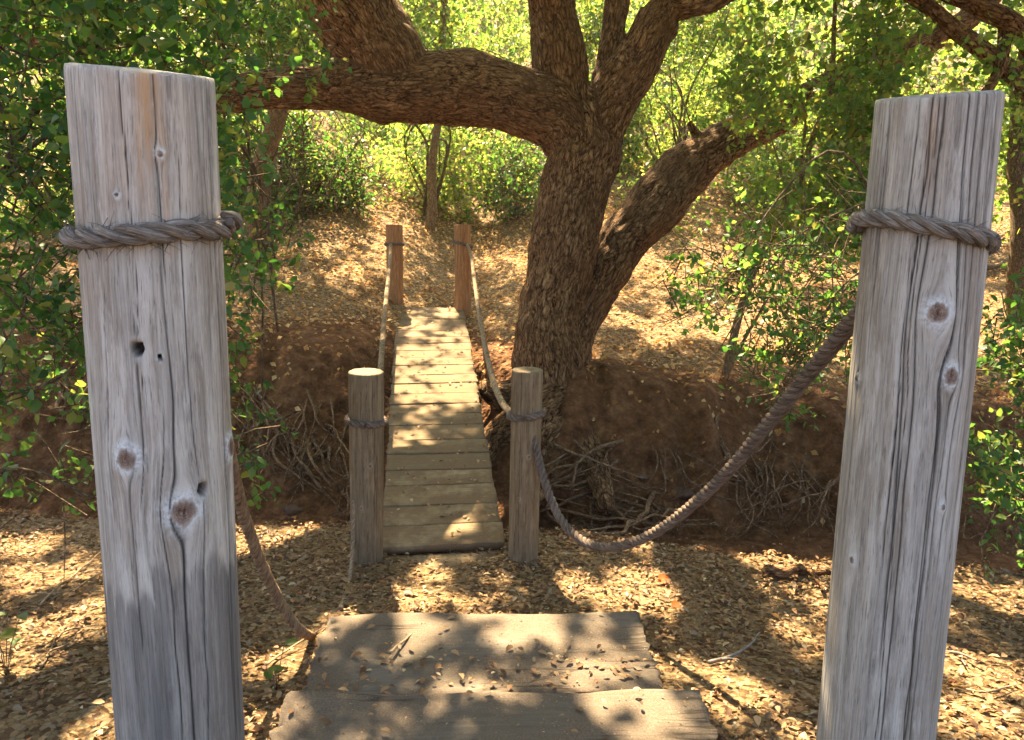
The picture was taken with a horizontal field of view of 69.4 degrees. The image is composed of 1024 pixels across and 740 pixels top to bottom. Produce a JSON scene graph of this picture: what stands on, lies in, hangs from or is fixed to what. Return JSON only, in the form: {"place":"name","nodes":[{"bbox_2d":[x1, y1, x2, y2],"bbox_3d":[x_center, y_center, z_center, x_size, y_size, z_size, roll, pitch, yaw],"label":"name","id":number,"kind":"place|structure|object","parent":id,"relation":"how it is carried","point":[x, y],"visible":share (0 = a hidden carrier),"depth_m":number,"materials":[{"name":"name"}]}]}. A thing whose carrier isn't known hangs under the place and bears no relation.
{"place":"outdoors","nodes":[
{"label":"outdoors","id":0,"kind":"place"},
{"bbox_2d":[0,0,1023,739],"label":"ground","id":1,"kind":"structure","parent":0,"point":[632,422],"depth_m":6.61,"materials":[{"name":"soil"}]},
{"bbox_2d":[0,611,27,674],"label":"seedling","id":2,"kind":"object","parent":1,"relation":"on","point":[6,633],"visible":1,"depth_m":2.90,"materials":[{"name":"green plant"}]},
{"bbox_2d":[0,106,74,237],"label":"leafy shrub","id":3,"kind":"object","parent":1,"relation":"on","point":[20,203],"visible":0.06,"depth_m":10.56,"materials":[{"name":"green plant"}]},
{"bbox_2d":[25,381,87,418],"bbox_3d":[-4.016,0.271,6.864,0.890,0.361,0.474,1,12,0],"label":"exposed root","id":4,"kind":"object","parent":1,"relation":"on","point":[60,398],"visible":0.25,"depth_m":6.78,"materials":[{"name":"brown plant"}]},
{"bbox_2d":[28,551,101,605],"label":"twig","id":5,"kind":"object","parent":1,"relation":"on","point":[54,590],"visible":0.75,"depth_m":3.82,"materials":[{"name":"brown wood"}]},
{"bbox_2d":[39,624,98,667],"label":"twig","id":6,"kind":"object","parent":1,"relation":"on","point":[47,654],"visible":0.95,"depth_m":3.20,"materials":[{"name":"beige wood"}]},
{"bbox_2d":[41,9,208,72],"bbox_3d":[-10.967,-10.905,21.281,5.817,7.012,6.704,12,16,43],"label":"hillside tree","id":7,"kind":"object","parent":1,"relation":"on","point":[139,62],"visible":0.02,"depth_m":21.26,"materials":[{"name":"green plant"}]},
{"bbox_2d":[64,63,244,739],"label":"timber post","id":8,"kind":"object","parent":1,"relation":"on","point":[143,144],"visible":0.99,"depth_m":1.24,"materials":[{"name":"grey wood"}]},
{"bbox_2d":[49,207,317,641],"bbox_3d":[-0.816,0.494,2.244,0.309,1.934,1.943,-2,12,-13],"label":"handrail rope","id":9,"kind":"object","parent":8,"relation":"attached to","point":[226,224],"visible":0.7,"depth_m":1.22,"materials":[{"name":"grey fabric"}]},
{"bbox_2d":[0,0,331,185],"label":"leafy shrub","id":10,"kind":"object","parent":1,"relation":"on","point":[34,71],"visible":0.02,"depth_m":11.69,"materials":[{"name":"green plant"}]},
{"bbox_2d":[0,0,352,584],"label":"evergreen shrub","id":11,"kind":"object","parent":1,"relation":"on","point":[100,26],"visible":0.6,"depth_m":3.07,"materials":[{"name":"green plant"}]},
{"bbox_2d":[151,0,336,254],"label":"leafy shrub","id":12,"kind":"object","parent":1,"relation":"on","point":[287,25],"visible":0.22,"depth_m":9.29,"materials":[{"name":"green plant"}]},
{"bbox_2d":[217,72,316,204],"bbox_3d":[-4.704,-3.945,12.882,2.767,2.557,3.080,-10,16,-40],"label":"leafy shrub","id":13,"kind":"object","parent":1,"relation":"on","point":[234,116],"visible":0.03,"depth_m":12.25,"materials":[{"name":"green plant"}]},
{"bbox_2d":[263,638,298,689],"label":"seedling","id":14,"kind":"object","parent":1,"relation":"on","point":[278,669],"visible":0.94,"depth_m":2.82,"materials":[{"name":"green plant"}]},
{"bbox_2d":[240,0,325,64],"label":"hillside tree","id":15,"kind":"object","parent":1,"relation":"on","point":[294,41],"visible":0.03,"depth_m":23.43,"materials":[{"name":"green plant"}]},
{"bbox_2d":[235,381,335,479],"bbox_3d":[-2.132,0.512,6.976,0.971,0.758,0.952,1,12,0],"label":"exposed root","id":16,"kind":"object","parent":1,"relation":"on","point":[262,402],"visible":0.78,"depth_m":6.92,"materials":[{"name":"brown plant"}]},
{"bbox_2d":[282,503,302,515],"bbox_3d":[-1.927,1.238,6.505,0.165,0.116,0.146,11,16,39],"label":"stone","id":17,"kind":"object","parent":1,"relation":"on","point":[293,509],"visible":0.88,"depth_m":6.46,"materials":[{"name":"grey stone"}]},
{"bbox_2d":[265,626,324,665],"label":"twig","id":18,"kind":"object","parent":1,"relation":"on","point":[274,658],"visible":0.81,"depth_m":3.17,"materials":[{"name":"beige wood"}]},
{"bbox_2d":[257,423,349,510],"bbox_3d":[-1.883,0.841,6.842,0.902,0.672,0.892,-2,12,-12],"label":"exposed root","id":19,"kind":"object","parent":1,"relation":"on","point":[301,460],"visible":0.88,"depth_m":6.73,"materials":[{"name":"brown plant"}]},
{"bbox_2d":[218,109,401,227],"bbox_3d":[-3.441,-3.353,12.424,3.260,2.745,3.426,1,12,0],"label":"leafy shrub","id":20,"kind":"object","parent":1,"relation":"on","point":[320,178],"visible":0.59,"depth_m":12.06,"materials":[{"name":"green plant"}]},
{"bbox_2d":[239,7,406,256],"bbox_3d":[-2.838,-4.510,10.203,3.836,5.952,4.137,1,12,0],"label":"young tree","id":21,"kind":"object","parent":1,"relation":"on","point":[277,124],"visible":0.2,"depth_m":9.91,"materials":[{"name":"brown plant"}]},
{"bbox_2d":[326,480,349,524],"bbox_3d":[-1.244,1.143,5.818,0.366,0.676,2.202,-3,13,-17],"label":"exposed root","id":22,"kind":"object","parent":1,"relation":"on","point":[348,497],"visible":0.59,"depth_m":6.51,"materials":[{"name":"brown plant"}]},
{"bbox_2d":[348,368,383,565],"bbox_3d":[-0.829,0.625,4.219,0.222,1.276,0.190,8,14,29],"label":"bridge post","id":23,"kind":"object","parent":1,"relation":"on","point":[366,445],"visible":0.88,"depth_m":4.12,"materials":[{"name":"wood"}]},
{"bbox_2d":[315,110,430,147],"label":"leafy shrub","id":24,"kind":"object","parent":1,"relation":"on","point":[376,127],"visible":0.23,"depth_m":17.64,"materials":[{"name":"green plant"}]},
{"bbox_2d":[386,224,403,303],"bbox_3d":[-1.494,-1.225,9.434,0.217,1.245,0.305,1,12,0],"label":"bridge post","id":25,"kind":"object","parent":1,"relation":"on","point":[394,232],"visible":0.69,"depth_m":9.33,"materials":[{"name":"brown wood"}]},
{"bbox_2d":[338,242,404,610],"bbox_3d":[-1.120,-0.203,6.593,0.266,1.615,6.352,-1,12,-7],"label":"handrail rope","id":26,"kind":"object","parent":25,"relation":"attached to","point":[348,420],"visible":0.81,"depth_m":4.20,"materials":[{"name":"fabric"}]},
{"bbox_2d":[327,0,485,232],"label":"young tree","id":27,"kind":"object","parent":1,"relation":"on","point":[432,193],"visible":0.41,"depth_m":12.94,"materials":[{"name":"brown plant"}]},
{"bbox_2d":[341,119,535,223],"bbox_3d":[-1.471,-4.066,14.471,4.266,2.883,3.279,1,12,0],"label":"leafy shrub","id":28,"kind":"object","parent":1,"relation":"on","point":[450,185],"visible":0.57,"depth_m":14.05,"materials":[{"name":"green plant"}]},
{"bbox_2d":[428,0,452,166],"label":"young tree","id":29,"kind":"object","parent":1,"relation":"on","point":[432,6],"visible":0.04,"depth_m":16.82,"materials":[{"name":"plant"}]},
{"bbox_2d":[382,307,504,568],"bbox_3d":[-0.721,0.263,6.882,0.875,0.236,5.685,-1,20,-7],"label":"footbridge","id":30,"kind":"object","parent":1,"relation":"on","point":[419,519],"visible":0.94,"depth_m":5.58,"materials":[{"name":"wood"}]},
{"bbox_2d":[399,0,500,217],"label":"leafy shrub","id":31,"kind":"object","parent":1,"relation":"on","point":[413,5],"visible":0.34,"depth_m":12.96,"materials":[{"name":"green plant"}]},
{"bbox_2d":[454,224,470,315],"bbox_3d":[-0.627,-1.225,9.436,0.222,1.245,0.298,1,12,0],"label":"bridge post","id":32,"kind":"object","parent":1,"relation":"on","point":[462,233],"visible":0.88,"depth_m":9.34,"materials":[{"name":"brown wood"}]},
{"bbox_2d":[403,0,525,54],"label":"hillside tree","id":33,"kind":"object","parent":1,"relation":"on","point":[488,18],"visible":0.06,"depth_m":24.81,"materials":[{"name":"green plant"}]},
{"bbox_2d":[428,28,519,130],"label":"leafy shrub","id":34,"kind":"object","parent":1,"relation":"on","point":[494,48],"visible":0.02,"depth_m":20.62,"materials":[{"name":"green plant"}]},
{"bbox_2d":[427,0,531,150],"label":"leafy shrub","id":35,"kind":"object","parent":1,"relation":"on","point":[517,30],"visible":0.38,"depth_m":19.03,"materials":[{"name":"green plant"}]},
{"bbox_2d":[302,611,662,693],"bbox_3d":[-0.114,1.224,3.112,1.426,0.139,0.626,0,12,-3],"label":"timber step","id":36,"kind":"object","parent":1,"relation":"on","point":[340,668],"visible":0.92,"depth_m":3.07,"materials":[{"name":"grey wood"}]},
{"bbox_2d":[388,633,411,653],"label":"twig","id":37,"kind":"object","parent":36,"relation":"on","point":[393,649],"visible":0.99,"depth_m":3.07,"materials":[{"name":"beige wood"}]},
{"bbox_2d":[288,306,701,739],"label":"fallen leaves","id":38,"kind":"object","parent":36,"relation":"on","point":[438,666],"visible":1,"depth_m":2.96,"materials":[{"name":"brown plant"}]},
{"bbox_2d":[269,689,717,739],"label":"timber step","id":39,"kind":"object","parent":1,"relation":"on","point":[502,715],"visible":0.99,"depth_m":2.50,"materials":[{"name":"grey wood"}]},
{"bbox_2d":[457,129,546,228],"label":"leafy shrub","id":40,"kind":"object","parent":1,"relation":"on","point":[523,167],"visible":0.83,"depth_m":13.46,"materials":[{"name":"green plant"}]},
{"bbox_2d":[4,0,1001,514],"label":"oak tree","id":41,"kind":"object","parent":1,"relation":"on","point":[562,112],"visible":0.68,"depth_m":7.03,"materials":[{"name":"brown plant"}]},
{"bbox_2d":[0,506,1023,739],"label":"fallen leaves","id":42,"kind":"object","parent":1,"relation":"on","point":[769,713],"depth_m":3.72,"materials":[{"name":"brown plant"}]},
{"bbox_2d":[1,109,1023,539],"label":"fallen leaves","id":43,"kind":"object","parent":1,"relation":"on","point":[471,315],"visible":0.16,"depth_m":9.69,"materials":[{"name":"brown plant"}]},
{"bbox_2d":[508,366,542,564],"bbox_3d":[0.074,0.596,4.228,0.181,1.236,0.177,1,12,0],"label":"bridge post","id":44,"kind":"object","parent":1,"relation":"on","point":[526,399],"visible":0.85,"depth_m":4.15,"materials":[{"name":"wood"}]},
{"bbox_2d":[453,0,647,64],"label":"hillside tree","id":45,"kind":"object","parent":1,"relation":"on","point":[485,28],"visible":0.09,"depth_m":23.33,"materials":[{"name":"green plant"}]},
{"bbox_2d":[507,439,669,500],"bbox_3d":[0.673,0.865,6.646,1.435,0.528,0.575,1,12,0],"label":"exposed root","id":46,"kind":"object","parent":1,"relation":"on","point":[580,458],"visible":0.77,"depth_m":6.52,"materials":[{"name":"brown plant"}]},
{"bbox_2d":[576,0,643,76],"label":"leafy shrub","id":47,"kind":"object","parent":1,"relation":"on","point":[591,38],"visible":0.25,"depth_m":15.43,"materials":[{"name":"green plant"}]},
{"bbox_2d":[589,58,670,178],"bbox_3d":[2.194,-5.555,16.741,2.854,3.568,3.409,1,12,0],"label":"leafy shrub","id":48,"kind":"object","parent":1,"relation":"on","point":[626,160],"visible":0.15,"depth_m":16.34,"materials":[{"name":"green plant"}]},
{"bbox_2d":[539,487,721,535],"bbox_3d":[0.924,1.187,5.734,1.770,0.751,1.949,1,12,0],"label":"exposed root","id":49,"kind":"object","parent":1,"relation":"on","point":[593,528],"visible":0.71,"depth_m":6.36,"materials":[{"name":"brown plant"}]},
{"bbox_2d":[637,473,648,480],"bbox_3d":[1.155,0.962,6.672,0.160,0.086,0.121,1,12,0],"label":"stone","id":50,"kind":"object","parent":1,"relation":"on","point":[643,475],"visible":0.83,"depth_m":6.64,"materials":[{"name":"stone"}]},
{"bbox_2d":[606,159,712,245],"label":"leafy shrub","id":51,"kind":"object","parent":1,"relation":"on","point":[676,228],"visible":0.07,"depth_m":13.14,"materials":[{"name":"green plant"}]},
{"bbox_2d":[671,600,679,607],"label":"fallen leaf","id":52,"kind":"object","parent":1,"relation":"on","point":[675,603],"visible":1,"depth_m":3.76,"materials":[{"name":"orange plant"}]},
{"bbox_2d":[621,23,748,174],"bbox_3d":[3.645,-5.842,16.406,3.801,3.754,3.343,1,12,0],"label":"leafy shrub","id":53,"kind":"object","parent":1,"relation":"on","point":[684,85],"visible":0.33,"depth_m":16.16,"materials":[{"name":"green plant"}]},
{"bbox_2d":[676,485,693,499],"bbox_3d":[1.532,1.105,6.641,0.253,0.131,0.162,1,12,0],"label":"stone","id":54,"kind":"object","parent":1,"relation":"on","point":[688,494],"visible":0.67,"depth_m":6.58,"materials":[{"name":"grey stone"}]},
{"bbox_2d":[640,44,759,121],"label":"leafy shrub","id":55,"kind":"object","parent":1,"relation":"on","point":[666,83],"visible":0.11,"depth_m":20.77,"materials":[{"name":"green plant"}]},
{"bbox_2d":[627,0,775,144],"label":"leafy shrub","id":56,"kind":"object","parent":1,"relation":"on","point":[708,30],"visible":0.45,"depth_m":14.88,"materials":[{"name":"green plant"}]},
{"bbox_2d":[625,0,797,82],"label":"hillside tree","id":57,"kind":"object","parent":1,"relation":"on","point":[669,57],"visible":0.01,"depth_m":23.21,"materials":[{"name":"green plant"}]},
{"bbox_2d":[707,632,759,663],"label":"twig","id":58,"kind":"object","parent":1,"relation":"on","point":[723,659],"visible":0.98,"depth_m":3.16,"materials":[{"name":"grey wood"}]},
{"bbox_2d":[664,432,803,509],"bbox_3d":[1.946,0.911,6.727,1.284,0.651,0.601,-2,12,-14],"label":"exposed root","id":59,"kind":"object","parent":1,"relation":"on","point":[727,450],"visible":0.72,"depth_m":6.63,"materials":[{"name":"brown plant"}]},
{"bbox_2d":[638,150,866,431],"bbox_3d":[1.901,0.062,5.249,2.109,3.152,1.669,1,12,0],"label":"oak sapling","id":60,"kind":"object","parent":1,"relation":"on","point":[802,337],"visible":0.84,"depth_m":5.01,"materials":[{"name":"green plant"}]},
{"bbox_2d":[715,414,789,509],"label":"dead branch","id":61,"kind":"object","parent":1,"relation":"on","point":[726,454],"visible":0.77,"depth_m":6.72,"materials":[{"name":"brown wood"}]},
{"bbox_2d":[757,465,764,472],"bbox_3d":[2.301,0.925,6.889,0.150,0.114,0.149,12,16,42],"label":"stone","id":62,"kind":"object","parent":1,"relation":"on","point":[763,469],"visible":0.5,"depth_m":6.83,"materials":[{"name":"brown stone"}]},
{"bbox_2d":[690,0,850,158],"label":"leafy shrub","id":63,"kind":"object","parent":1,"relation":"on","point":[782,24],"visible":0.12,"depth_m":17.27,"materials":[{"name":"green plant"}]},
{"bbox_2d":[708,119,844,214],"bbox_3d":[5.070,-3.995,14.540,2.609,2.548,3.185,-3,13,-19],"label":"leafy shrub","id":64,"kind":"object","parent":1,"relation":"on","point":[741,168],"visible":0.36,"depth_m":14.26,"materials":[{"name":"green plant"}]},
{"bbox_2d":[716,453,840,546],"bbox_3d":[2.377,1.122,6.562,1.382,0.594,1.064,1,12,0],"label":"exposed root","id":65,"kind":"object","parent":1,"relation":"on","point":[830,483],"visible":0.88,"depth_m":6.49,"materials":[{"name":"brown plant"}]},
{"bbox_2d":[762,563,830,592],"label":"dead branch","id":66,"kind":"object","parent":1,"relation":"on","point":[770,570],"visible":0.98,"depth_m":4.10,"materials":[{"name":"brown wood"}]},
{"bbox_2d":[760,0,847,30],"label":"hillside tree","id":67,"kind":"object","parent":1,"relation":"on","point":[838,9],"visible":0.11,"depth_m":29.42,"materials":[{"name":"green plant"}]},
{"bbox_2d":[698,0,954,380],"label":"oak sapling","id":68,"kind":"object","parent":1,"relation":"on","point":[761,100],"visible":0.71,"depth_m":6.68,"materials":[{"name":"green plant"}]},
{"bbox_2d":[739,0,953,94],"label":"hillside tree","id":69,"kind":"object","parent":1,"relation":"on","point":[797,31],"visible":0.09,"depth_m":21.00,"materials":[{"name":"green plant"}]},
{"bbox_2d":[770,31,932,199],"bbox_3d":[6.522,-4.768,14.465,3.200,4.014,3.266,7,14,27],"label":"leafy shrub","id":70,"kind":"object","parent":1,"relation":"on","point":[810,55],"visible":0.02,"depth_m":14.34,"materials":[{"name":"green plant"}]},
{"bbox_2d":[816,90,1004,739],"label":"timber post","id":71,"kind":"object","parent":1,"relation":"on","point":[916,331],"visible":0.99,"depth_m":1.45,"materials":[{"name":"grey wood"}]},
{"bbox_2d":[452,206,1010,551],"bbox_3d":[-0.018,-0.331,5.536,0.586,1.716,8.406,-2,12,-11],"label":"handrail rope","id":72,"kind":"object","parent":71,"relation":"attached to","point":[840,336],"visible":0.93,"depth_m":2.33,"materials":[{"name":"grey fabric"}]},
{"bbox_2d":[806,0,1023,145],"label":"leaning tree","id":73,"kind":"object","parent":1,"relation":"on","point":[1000,64],"visible":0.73,"depth_m":6.13,"materials":[{"name":"green plant"}]},
{"bbox_2d":[824,8,1009,195],"bbox_3d":[7.548,-4.297,13.104,3.975,3.731,3.370,1,12,0],"label":"leafy shrub","id":74,"kind":"object","parent":1,"relation":"on","point":[950,76],"visible":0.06,"depth_m":12.72,"materials":[{"name":"green plant"}]},
{"bbox_2d":[896,1,1020,117],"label":"hillside tree","id":75,"kind":"object","parent":1,"relation":"on","point":[956,52],"visible":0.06,"depth_m":19.55,"materials":[{"name":"green plant"}]},
{"bbox_2d":[946,650,977,665],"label":"twig","id":76,"kind":"object","parent":1,"relation":"on","point":[956,652],"visible":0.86,"depth_m":3.21,"materials":[{"name":"beige wood"}]},
{"bbox_2d":[940,0,1023,326],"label":"young tree","id":77,"kind":"object","parent":1,"relation":"on","point":[1016,242],"visible":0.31,"depth_m":8.97,"materials":[{"name":"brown plant"}]},
{"bbox_2d":[955,684,1016,692],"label":"twig","id":78,"kind":"object","parent":1,"relation":"on","point":[979,691],"visible":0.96,"depth_m":2.87,"materials":[{"name":"beige wood"}]},
{"bbox_2d":[949,47,1023,267],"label":"leafy shrub","id":79,"kind":"object","parent":1,"relation":"on","point":[1004,144],"visible":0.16,"depth_m":9.31,"materials":[{"name":"green plant"}]},
{"bbox_2d":[963,267,1023,585],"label":"evergreen shrub","id":80,"kind":"object","parent":1,"relation":"on","point":[1008,480],"visible":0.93,"depth_m":4.01,"materials":[{"name":"green plant"}]},
{"bbox_2d":[963,503,1023,546],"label":"exposed root","id":81,"kind":"object","parent":1,"relation":"on","point":[990,524],"visible":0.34,"depth_m":6.26,"materials":[{"name":"brown plant"}]},
{"bbox_2d":[987,262,1007,270],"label":"dead branch","id":82,"kind":"object","parent":1,"relation":"on","point":[993,266],"visible":0.28,"depth_m":11.38,"materials":[{"name":"brown wood"}]},
{"bbox_2d":[973,2,1023,51],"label":"hillside tree","id":83,"kind":"object","parent":1,"relation":"on","point":[1021,8],"visible":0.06,"depth_m":24.66,"materials":[{"name":"green plant"}]}
]}

